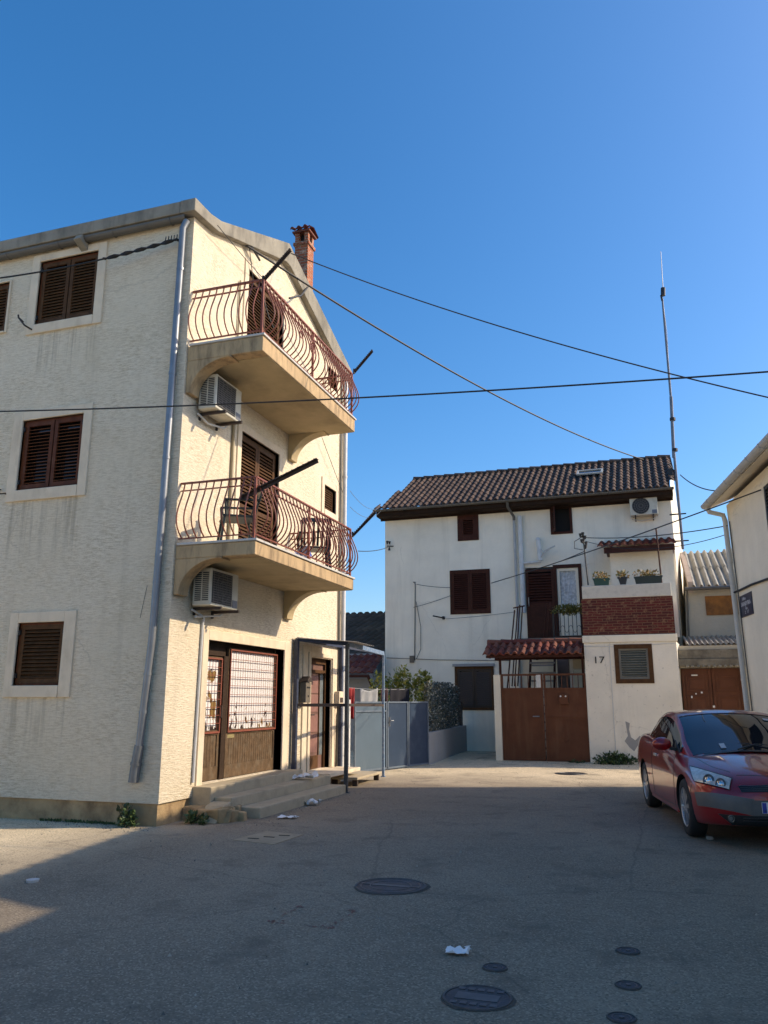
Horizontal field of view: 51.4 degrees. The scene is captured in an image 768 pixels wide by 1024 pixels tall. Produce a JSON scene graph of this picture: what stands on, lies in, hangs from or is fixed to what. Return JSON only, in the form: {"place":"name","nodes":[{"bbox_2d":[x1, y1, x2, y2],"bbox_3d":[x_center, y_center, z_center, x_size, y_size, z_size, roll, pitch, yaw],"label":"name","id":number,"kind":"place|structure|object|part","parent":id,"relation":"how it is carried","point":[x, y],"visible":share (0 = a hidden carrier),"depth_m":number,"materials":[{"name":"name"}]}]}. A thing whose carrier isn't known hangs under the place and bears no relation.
{"place":"outdoors","nodes":[
{"label":"outdoors","id":0,"kind":"place"},
{"bbox_2d":[26,878,39,882],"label":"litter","id":1,"kind":"object","parent":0,"point":[32,880],"visible":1,"depth_m":7.20,"materials":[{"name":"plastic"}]},
{"bbox_2d":[1,761,764,1023],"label":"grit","id":2,"kind":"object","parent":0,"point":[73,985],"visible":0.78,"depth_m":8.56,"materials":[{"name":"gravel"}]},
{"bbox_2d":[0,751,767,1023],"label":"ground","id":3,"kind":"structure","parent":0,"point":[557,938],"depth_m":6.25,"materials":[{"name":"grey asphalt"}]},
{"bbox_2d":[39,818,115,824],"bbox_3d":[-4.132,4.148,10.710,1.234,0.054,0.109,-4,-14,18],"label":"grass fringe","id":4,"kind":"object","parent":3,"relation":"on","point":[78,821],"depth_m":10.71,"materials":[{"name":"green plant"}]},
{"bbox_2d":[116,802,139,827],"bbox_3d":[-3.349,3.982,10.405,0.290,0.370,0.357,9,-16,-32],"label":"weed","id":5,"kind":"object","parent":3,"relation":"on","point":[123,820],"visible":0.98,"depth_m":10.36,"materials":[{"name":"green plant"}]},
{"bbox_2d":[0,198,359,826],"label":"apartment house","id":6,"kind":"structure","parent":3,"relation":"on","point":[126,676],"depth_m":12.17,"materials":[{"name":"paint"}]},
{"bbox_2d":[0,279,12,333],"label":"window","id":7,"kind":"structure","parent":6,"relation":"in","point":[5,290],"depth_m":13.31,"materials":[{"name":"brown wood"}]},
{"bbox_2d":[2,610,77,696],"bbox_3d":[-4.945,2.063,11.573,1.170,1.220,0.200,-4,-14,18],"label":"window","id":8,"kind":"structure","parent":6,"relation":"in","point":[44,658],"depth_m":11.55,"materials":[{"name":"brown wood"}]},
{"bbox_2d":[5,402,93,502],"bbox_3d":[-5.128,-0.894,12.334,1.485,1.465,0.200,-4,-14,18],"label":"window","id":9,"kind":"structure","parent":6,"relation":"in","point":[55,451],"depth_m":12.34,"materials":[{"name":"brown wood"}]},
{"bbox_2d":[25,241,108,335],"bbox_3d":[-5.111,-3.598,12.968,1.460,1.430,0.200,-4,-14,18],"label":"window","id":10,"kind":"structure","parent":6,"relation":"in","point":[70,297],"depth_m":12.96,"materials":[{"name":"brown wood"}]},
{"bbox_2d":[0,234,178,278],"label":"service cable","id":11,"kind":"object","parent":6,"relation":"attached to","point":[151,246],"visible":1,"depth_m":12.39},
{"bbox_2d":[191,568,238,618],"bbox_3d":[-2.463,1.218,11.770,0.457,0.674,0.804,-4,-14,18],"label":"air conditioner","id":12,"kind":"object","parent":6,"relation":"on","point":[215,589],"visible":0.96,"depth_m":11.51,"materials":[{"name":"beige plastic"}]},
{"bbox_2d":[197,374,242,430],"bbox_3d":[-2.507,-1.664,12.314,0.457,0.674,0.784,-4,-14,18],"label":"air conditioner","id":13,"kind":"object","parent":6,"relation":"attached to","point":[216,389],"visible":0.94,"depth_m":12.10,"materials":[{"name":"beige plastic"}]},
{"bbox_2d":[217,490,263,539],"bbox_3d":[-2.103,0.078,11.666,0.627,0.908,0.600,4,-14,-17],"label":"plastic chair","id":14,"kind":"object","parent":6,"relation":"on","point":[233,519],"visible":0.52,"depth_m":11.54,"materials":[{"name":"plastic"}]},
{"bbox_2d":[217,225,285,300],"bbox_3d":[-2.264,-4.287,13.953,0.012,0.109,2.720,-4,-14,16],"label":"gable line","id":15,"kind":"object","parent":6,"relation":"attached to","point":[240,253],"visible":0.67,"depth_m":13.37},
{"bbox_2d":[232,423,282,546],"bbox_3d":[-2.230,-0.169,13.801,0.190,2.400,1.710,-4,-14,18],"label":"balcony door","id":16,"kind":"structure","parent":6,"relation":"in","point":[253,458],"depth_m":13.93,"materials":[{"name":"brown wood"}]},
{"bbox_2d":[242,258,287,350],"bbox_3d":[-2.230,-3.108,14.496,0.190,2.360,1.710,-4,-14,18],"label":"balcony door","id":17,"kind":"structure","parent":6,"relation":"in","point":[247,276],"depth_m":14.53,"materials":[{"name":"brown wood"}]},
{"bbox_2d":[262,248,291,281],"bbox_3d":[-1.588,-3.647,11.795,0.466,0.470,0.045,-4,-14,18],"label":"clothesline arm","id":18,"kind":"object","parent":6,"relation":"attached to","point":[277,264],"visible":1,"depth_m":11.79},
{"bbox_2d":[240,458,318,499],"bbox_3d":[-1.460,-0.454,11.061,1.178,0.505,0.075,-4,-14,18],"label":"clothesline arm","id":19,"kind":"object","parent":6,"relation":"attached to","point":[282,477],"visible":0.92,"depth_m":11.05},
{"bbox_2d":[294,542,311,557],"bbox_3d":[-1.346,0.749,13.202,0.564,0.553,0.582,7,-15,-27],"label":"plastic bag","id":20,"kind":"object","parent":6,"relation":"on","point":[303,549],"visible":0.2,"depth_m":13.05,"materials":[{"name":"white plastic"}]},
{"bbox_2d":[292,770,317,778],"bbox_3d":[-1.354,4.492,13.644,0.468,0.130,0.233,-2,-13,7],"label":"plastic bag","id":21,"kind":"object","parent":6,"relation":"on","point":[312,775],"visible":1,"depth_m":13.60,"materials":[{"name":"white plastic"}]},
{"bbox_2d":[299,676,312,702],"bbox_3d":[-1.447,3.291,14.784,0.160,0.478,0.284,-4,-14,18],"label":"mailbox","id":22,"kind":"object","parent":6,"relation":"attached to","point":[305,688],"visible":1,"depth_m":14.70,"materials":[{"name":"grey metal"}]},
{"bbox_2d":[297,517,332,567],"bbox_3d":[-1.218,0.615,13.935,0.600,0.908,0.627,2,-14,-10],"label":"plastic chair","id":23,"kind":"object","parent":6,"relation":"on","point":[315,548],"visible":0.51,"depth_m":13.76,"materials":[{"name":"brown plastic"}]},
{"bbox_2d":[300,645,336,773],"bbox_3d":[-1.322,3.851,15.616,0.225,2.370,1.710,-4,-14,18],"label":"front door","id":24,"kind":"structure","parent":6,"relation":"in","point":[314,721],"depth_m":15.82,"materials":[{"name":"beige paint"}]},
{"bbox_2d":[321,476,338,520],"bbox_3d":[-1.216,-0.251,16.934,0.202,0.800,0.920,-4,-14,18],"label":"small window","id":25,"kind":"structure","parent":6,"relation":"in","point":[326,486],"depth_m":17.02,"materials":[{"name":"white paint"}]},
{"bbox_2d":[324,359,339,401],"bbox_3d":[-1.208,-2.907,17.586,0.202,0.730,0.830,-4,-14,18],"label":"small window","id":26,"kind":"structure","parent":6,"relation":"in","point":[328,372],"depth_m":17.60,"materials":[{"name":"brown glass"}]},
{"bbox_2d":[322,438,342,491],"bbox_3d":[-1.090,-0.984,16.964,0.012,0.893,1.239,-4,-14,18],"label":"gable line","id":27,"kind":"object","parent":6,"relation":"attached to","point":[332,465],"visible":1,"depth_m":16.94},
{"bbox_2d":[306,766,359,782],"bbox_3d":[-1.043,5.113,15.293,0.670,0.325,1.620,-4,-14,18],"label":"door slab","id":28,"kind":"structure","parent":6,"relation":"in","point":[338,770],"depth_m":15.17,"materials":[{"name":"stone"}]},
{"bbox_2d":[334,691,342,766],"bbox_3d":[-0.928,4.403,16.190,0.131,1.480,0.240,-4,-14,18],"label":"meter box","id":29,"kind":"object","parent":6,"relation":"attached to","point":[338,696],"visible":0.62,"depth_m":16.22,"materials":[{"name":"metal"}]},
{"bbox_2d":[353,350,372,373],"bbox_3d":[-0.400,-2.869,15.228,0.405,0.442,0.041,-4,-14,18],"label":"clothesline arm","id":30,"kind":"object","parent":6,"relation":"attached to","point":[355,370],"visible":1,"depth_m":15.23},
{"bbox_2d":[352,511,375,536],"bbox_3d":[-0.364,0.220,14.486,0.471,0.457,0.039,-4,-14,18],"label":"clothesline arm","id":31,"kind":"object","parent":6,"relation":"attached to","point":[354,533],"visible":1,"depth_m":14.49},
{"bbox_2d":[245,245,643,459],"bbox_3d":[2.818,-2.878,20.669,0.984,1.798,17.460,-11,-17,39],"label":"overhead cable","id":32,"kind":"object","parent":6,"relation":"attached to","point":[257,253],"visible":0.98,"depth_m":16.39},
{"bbox_2d":[291,253,767,397],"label":"thin wire","id":33,"kind":"object","parent":6,"relation":"attached to","point":[539,337],"visible":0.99,"depth_m":12.40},
{"bbox_2d":[183,809,209,824],"bbox_3d":[-2.497,4.104,10.648,0.411,0.235,0.298,-4,-14,18],"label":"weed","id":34,"kind":"object","parent":3,"relation":"on","point":[192,818],"visible":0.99,"depth_m":10.62,"materials":[{"name":"green plant"}]},
{"bbox_2d":[234,831,301,844],"bbox_3d":[-1.365,3.908,9.541,0.600,0.044,0.750,-6,-15,25],"label":"hatch plate","id":35,"kind":"object","parent":3,"relation":"on","point":[269,837],"visible":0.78,"depth_m":9.53,"materials":[{"name":"grey metal"}]},
{"bbox_2d":[278,815,298,817],"bbox_3d":[-1.339,4.242,11.116,0.298,0.027,0.149,-2,-13,10],"label":"paper scrap","id":36,"kind":"object","parent":3,"relation":"on","point":[284,816],"visible":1,"depth_m":11.10,"materials":[{"name":"white paper"}]},
{"bbox_2d":[268,906,353,928],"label":"paint marks","id":37,"kind":"object","parent":3,"relation":"on","point":[307,925],"visible":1,"depth_m":5.92},
{"bbox_2d":[305,798,319,804],"bbox_3d":[-1.168,4.552,12.546,0.329,0.082,0.166,-2,-14,10],"label":"paper scrap","id":38,"kind":"object","parent":3,"relation":"on","point":[310,800],"visible":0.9,"depth_m":12.52,"materials":[{"name":"white paper"}]},
{"bbox_2d":[291,637,385,792],"bbox_3d":[-0.593,3.987,15.852,1.115,2.735,3.645,-4,-14,18],"label":"canopy frame","id":39,"kind":"object","parent":3,"relation":"on","point":[355,645],"visible":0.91,"depth_m":14.71,"materials":[{"name":"blue paint"}]},
{"bbox_2d":[331,771,380,785],"bbox_3d":[-0.563,5.335,15.959,0.600,0.180,1.450,-4,-14,18],"label":"pallet","id":40,"kind":"object","parent":3,"relation":"on","point":[355,777],"visible":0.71,"depth_m":15.63,"materials":[{"name":"wood"}]},
{"bbox_2d":[345,611,384,750],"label":"tiled cottage","id":41,"kind":"structure","parent":3,"relation":"on","point":[366,628],"depth_m":26.75,"materials":[{"name":"paint"}]},
{"bbox_2d":[348,700,428,770],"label":"yard gate","id":42,"kind":"structure","parent":3,"relation":"on","point":[406,733],"depth_m":19.09,"materials":[{"name":"grey metal"}]},
{"bbox_2d":[354,877,430,894],"bbox_3d":[0.069,3.328,7.038,0.682,0.062,0.683,-4,-14,18],"label":"manhole cover","id":43,"kind":"object","parent":3,"relation":"on","point":[389,886],"visible":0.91,"depth_m":7.02,"materials":[{"name":"metal"}]},
{"bbox_2d":[368,664,432,700],"bbox_3d":[0.467,5.512,22.033,1.891,2.628,1.197,-2,-13,8],"label":"shrub","id":44,"kind":"object","parent":3,"relation":"on","point":[419,688],"visible":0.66,"depth_m":22.29,"materials":[{"name":"green plant"}]},
{"bbox_2d":[425,725,466,764],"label":"yard wall","id":45,"kind":"structure","parent":3,"relation":"on","point":[446,743],"depth_m":22.04,"materials":[{"name":"grey concrete"}]},
{"bbox_2d":[422,681,462,731],"bbox_3d":[1.736,5.472,22.509,0.313,1.349,4.239,-4,-14,18],"label":"hedge screen","id":46,"kind":"object","parent":45,"relation":"on","point":[441,701],"visible":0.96,"depth_m":22.21,"materials":[{"name":"green plant"}]},
{"bbox_2d":[445,945,471,953],"bbox_3d":[0.482,2.832,5.172,0.172,0.036,0.094,-1,-13,6],"label":"tissue","id":47,"kind":"object","parent":3,"relation":"on","point":[457,949],"visible":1,"depth_m":5.17,"materials":[{"name":"white paper"}]},
{"bbox_2d":[440,984,516,1011],"bbox_3d":[0.524,2.704,4.397,0.416,0.060,0.413,-4,-14,18],"label":"manhole cover","id":48,"kind":"object","parent":3,"relation":"on","point":[477,998],"visible":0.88,"depth_m":4.38,"materials":[{"name":"metal"}]},
{"bbox_2d":[482,963,507,971],"bbox_3d":[0.683,2.821,4.895,0.160,0.062,0.161,-4,-14,18],"label":"manhole cover","id":49,"kind":"object","parent":3,"relation":"on","point":[494,967],"visible":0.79,"depth_m":4.89,"materials":[{"name":"metal"}]},
{"bbox_2d":[493,675,503,760],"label":"gate pillar","id":50,"kind":"structure","parent":3,"relation":"on","point":[498,717],"depth_m":21.45,"materials":[{"name":"white paint"}]},
{"bbox_2d":[373,455,686,763],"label":"end house","id":51,"kind":"structure","parent":3,"relation":"on","point":[469,538],"depth_m":24.93,"materials":[{"name":"paint"}]},
{"bbox_2d":[457,514,478,540],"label":"window","id":52,"kind":"structure","parent":51,"relation":"in","point":[467,525],"depth_m":26.00,"materials":[{"name":"brown wood"}]},
{"bbox_2d":[450,569,490,614],"bbox_3d":[2.776,2.565,25.584,1.310,1.420,0.175,-4,-14,18],"label":"window","id":53,"kind":"structure","parent":51,"relation":"in","point":[470,590],"depth_m":25.53,"materials":[{"name":"brown wood"}]},
{"bbox_2d":[455,666,493,709],"bbox_3d":[2.838,5.494,24.871,1.240,1.330,0.175,-4,-14,18],"label":"window","id":54,"kind":"structure","parent":51,"relation":"in","point":[476,684],"depth_m":24.80,"materials":[{"name":"brown wood"}]},
{"bbox_2d":[482,638,584,687],"bbox_3d":[4.166,5.078,21.632,2.655,3.270,1.597,-4,-14,18],"label":"gate canopy","id":55,"kind":"object","parent":51,"relation":"attached to","point":[533,649],"visible":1,"depth_m":21.59,"materials":[{"name":"red tile"}]},
{"bbox_2d":[501,673,589,761],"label":"courtyard gate","id":56,"kind":"structure","parent":51,"relation":"attached to","point":[563,723],"depth_m":21.09,"materials":[{"name":"brown paint"}]},
{"bbox_2d":[525,564,582,637],"bbox_3d":[5.269,2.774,24.623,1.720,2.290,0.247,-4,-14,18],"label":"balcony door","id":57,"kind":"structure","parent":51,"relation":"in","point":[557,585],"depth_m":24.66,"materials":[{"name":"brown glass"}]},
{"bbox_2d":[550,506,572,534],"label":"window","id":58,"kind":"structure","parent":51,"relation":"in","point":[560,519],"depth_m":25.19,"materials":[{"name":"red wood"}]},
{"bbox_2d":[550,601,581,615],"bbox_3d":[5.313,2.812,22.912,1.146,0.496,0.363,-4,-14,18],"label":"trailing plant","id":59,"kind":"object","parent":51,"relation":"on","point":[573,609],"visible":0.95,"depth_m":22.87,"materials":[{"name":"green plant"}]},
{"bbox_2d":[574,532,588,584],"bbox_3d":[5.390,1.273,21.753,0.372,1.447,0.104,-4,-14,18],"label":"insulator pole","id":60,"kind":"object","parent":51,"relation":"on","point":[582,541],"visible":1,"depth_m":21.81,"materials":[{"name":"black metal"}]},
{"bbox_2d":[583,535,723,548],"bbox_3d":[6.317,0.626,19.256,0.016,0.920,5.456,4,-14,-18],"label":"branch wire","id":61,"kind":"object","parent":60,"relation":"attached to","point":[659,548],"visible":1,"depth_m":18.41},
{"bbox_2d":[583,525,727,538],"bbox_3d":[6.314,0.495,19.271,0.021,0.825,5.483,4,-14,-18],"label":"branch wire","id":62,"kind":"object","parent":60,"relation":"attached to","point":[663,534],"visible":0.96,"depth_m":18.49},
{"bbox_2d":[592,571,609,585],"bbox_3d":[5.852,1.784,21.513,0.495,0.422,0.361,-1,-13,6],"label":"flower box","id":63,"kind":"object","parent":51,"relation":"on","point":[598,579],"visible":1,"depth_m":21.41,"materials":[{"name":"green plastic"}]},
{"bbox_2d":[616,570,629,584],"bbox_3d":[6.372,1.733,21.290,0.384,0.419,0.318,-4,-14,18],"label":"flower pot","id":64,"kind":"object","parent":51,"relation":"on","point":[622,580],"visible":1,"depth_m":21.23,"materials":[{"name":"black plastic"}]},
{"bbox_2d":[614,644,654,683],"bbox_3d":[6.496,3.945,20.731,0.950,1.000,0.150,-4,-14,18],"label":"window","id":65,"kind":"structure","parent":51,"relation":"in","point":[633,662],"depth_m":20.72,"materials":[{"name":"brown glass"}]},
{"bbox_2d":[629,497,657,521],"bbox_3d":[7.868,-0.098,24.156,0.804,0.694,0.457,-4,-14,18],"label":"air conditioner","id":66,"kind":"object","parent":51,"relation":"attached to","point":[642,507],"visible":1,"depth_m":24.05,"materials":[{"name":"beige plastic"}]},
{"bbox_2d":[632,569,662,583],"bbox_3d":[6.966,1.689,21.106,0.767,0.420,0.376,-4,-14,18],"label":"flower box","id":67,"kind":"object","parent":51,"relation":"on","point":[646,577],"visible":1,"depth_m":21.04,"materials":[{"name":"plastic"}]},
{"bbox_2d":[655,529,660,573],"bbox_3d":[7.294,1.166,21.164,0.076,1.484,0.043,-4,-14,18],"label":"clothes pole","id":68,"kind":"object","parent":51,"relation":"on","point":[658,551],"visible":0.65,"depth_m":21.17,"materials":[{"name":"brown metal"}]},
{"bbox_2d":[660,258,688,548],"bbox_3d":[8.651,-3.594,24.328,0.465,9.617,0.173,-7,-15,26],"label":"antenna mast","id":69,"kind":"object","parent":51,"relation":"attached to","point":[674,449],"visible":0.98,"depth_m":23.97,"materials":[{"name":"black metal"}]},
{"bbox_2d":[680,474,713,490],"bbox_3d":[7.924,-0.777,20.336,0.027,2.195,6.599,-4,-14,15],"label":"mast cable","id":70,"kind":"object","parent":69,"relation":"attached to","point":[695,485],"visible":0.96,"depth_m":20.25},
{"bbox_2d":[555,772,586,774],"bbox_3d":[4.193,5.893,17.890,0.739,0.062,0.746,-4,-14,18],"label":"manhole cover","id":71,"kind":"object","parent":3,"relation":"on","point":[569,773],"visible":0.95,"depth_m":17.87,"materials":[{"name":"metal"}]},
{"bbox_2d":[569,759,584,762],"bbox_3d":[4.942,6.414,20.448,0.448,0.182,0.211,-6,-15,25],"label":"weed","id":72,"kind":"object","parent":3,"relation":"on","point":[573,761],"visible":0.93,"depth_m":20.49,"materials":[{"name":"green plant"}]},
{"bbox_2d":[591,750,637,764],"bbox_3d":[5.843,6.249,20.096,1.233,0.515,0.720,-4,-14,18],"label":"weed","id":73,"kind":"object","parent":3,"relation":"on","point":[613,758],"visible":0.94,"depth_m":20.02,"materials":[{"name":"green plant"}]},
{"bbox_2d":[606,1011,637,1023],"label":"manhole cover","id":74,"kind":"object","parent":3,"relation":"on","point":[618,1017],"visible":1,"depth_m":4.11,"materials":[{"name":"metal"}]},
{"bbox_2d":[615,947,639,954],"bbox_3d":[1.596,2.897,5.219,0.162,0.062,0.161,-4,-14,18],"label":"manhole cover","id":75,"kind":"object","parent":3,"relation":"on","point":[628,950],"visible":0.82,"depth_m":5.21,"materials":[{"name":"metal"}]},
{"bbox_2d":[614,980,641,990],"bbox_3d":[1.404,2.748,4.585,0.154,0.062,0.155,-4,-14,18],"label":"manhole cover","id":76,"kind":"object","parent":3,"relation":"on","point":[629,985],"visible":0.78,"depth_m":4.58,"materials":[{"name":"metal"}]},
{"bbox_2d":[638,709,767,836],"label":"parked car","id":77,"kind":"object","parent":3,"relation":"on","point":[700,770],"visible":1,"depth_m":10.04,"materials":[{"name":"red paint"}]},
{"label":"side window","id":78,"kind":"part","parent":77,"relation":"part of","materials":[{"name":"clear glass"}]},
{"bbox_2d":[677,549,750,710],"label":"outbuilding","id":79,"kind":"structure","parent":3,"relation":"on","point":[709,668],"depth_m":22.01,"materials":[{"name":"paint"}]},
{"bbox_2d":[681,668,713,709],"bbox_3d":[8.029,5.179,20.299,0.717,2.340,0.061,-4,-14,18],"label":"door","id":80,"kind":"structure","parent":79,"relation":"in","point":[691,685],"depth_m":20.43,"materials":[{"name":"brown paint"}]},
{"bbox_2d":[711,668,744,709],"bbox_3d":[8.717,5.127,20.077,0.717,2.340,0.061,-4,-14,18],"label":"door","id":81,"kind":"structure","parent":79,"relation":"in","point":[726,682],"depth_m":20.22,"materials":[{"name":"brown paint"}]},
{"bbox_2d":[700,433,767,712],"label":"house","id":82,"kind":"structure","parent":3,"relation":"on","point":[747,522],"depth_m":15.24,"materials":[{"name":"white paint"}]},
{"bbox_2d":[0,371,767,411],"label":"overhead wire","id":83,"kind":"object","parent":82,"relation":"attached to","point":[401,395],"visible":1,"depth_m":10.04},
{"bbox_2d":[492,489,760,582],"bbox_3d":[5.106,0.943,19.849,0.024,0.127,11.729,4,-14,-16],"label":"drop wire","id":84,"kind":"object","parent":82,"relation":"attached to","point":[638,534],"visible":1,"depth_m":17.70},
{"bbox_2d":[739,591,753,617],"bbox_3d":[7.106,1.822,15.638,0.019,0.430,0.830,-2,-13,9],"label":"street sign","id":85,"kind":"object","parent":82,"relation":"attached to","point":[746,603],"visible":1,"depth_m":15.59,"materials":[{"name":"blue metal"}]},
{"bbox_2d":[763,484,767,522],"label":"window","id":86,"kind":"structure","parent":82,"relation":"in","point":[765,487],"depth_m":14.24,"materials":[{"name":"brown glass"}]},
{"bbox_2d":[0,0,767,613],"label":"sky","id":87,"kind":"structure","parent":0,"point":[531,167],"materials":[{"name":"blue"}]},
{"bbox_3d":[-0.008,4.575,20.632,1.147,0.050,2.704,-4,-14,18],"label":"washing line","id":88,"kind":"object","parent":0,"visible":0},
{"bbox_2d":[349,688,354,718],"bbox_3d":[-0.812,4.714,19.661,0.076,0.750,0.286,-11,-17,40],"label":"garment","id":89,"kind":"object","parent":88,"relation":"hanging from","point":[351,694],"visible":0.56,"depth_m":19.70,"materials":[{"name":"red fabric"}]},
{"bbox_2d":[360,688,377,701],"bbox_3d":[-0.388,4.753,20.150,0.079,0.601,0.698,-11,-17,40],"label":"garment","id":90,"kind":"object","parent":88,"relation":"hanging from","point":[369,696],"visible":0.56,"depth_m":20.16,"materials":[{"name":"grey fabric"}]},
{"bbox_2d":[381,688,387,700],"bbox_3d":[0.010,4.866,20.588,0.079,0.621,0.310,-11,-17,40],"label":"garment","id":91,"kind":"object","parent":88,"relation":"hanging from","point":[386,694],"visible":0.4,"depth_m":20.66,"materials":[{"name":"fabric"}]},
{"bbox_2d":[390,688,408,700],"bbox_3d":[0.415,4.992,21.033,0.079,0.661,0.834,-11,-17,40],"label":"garment","id":92,"kind":"object","parent":88,"relation":"hanging from","point":[399,695],"visible":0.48,"depth_m":21.05,"materials":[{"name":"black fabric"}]}
]}

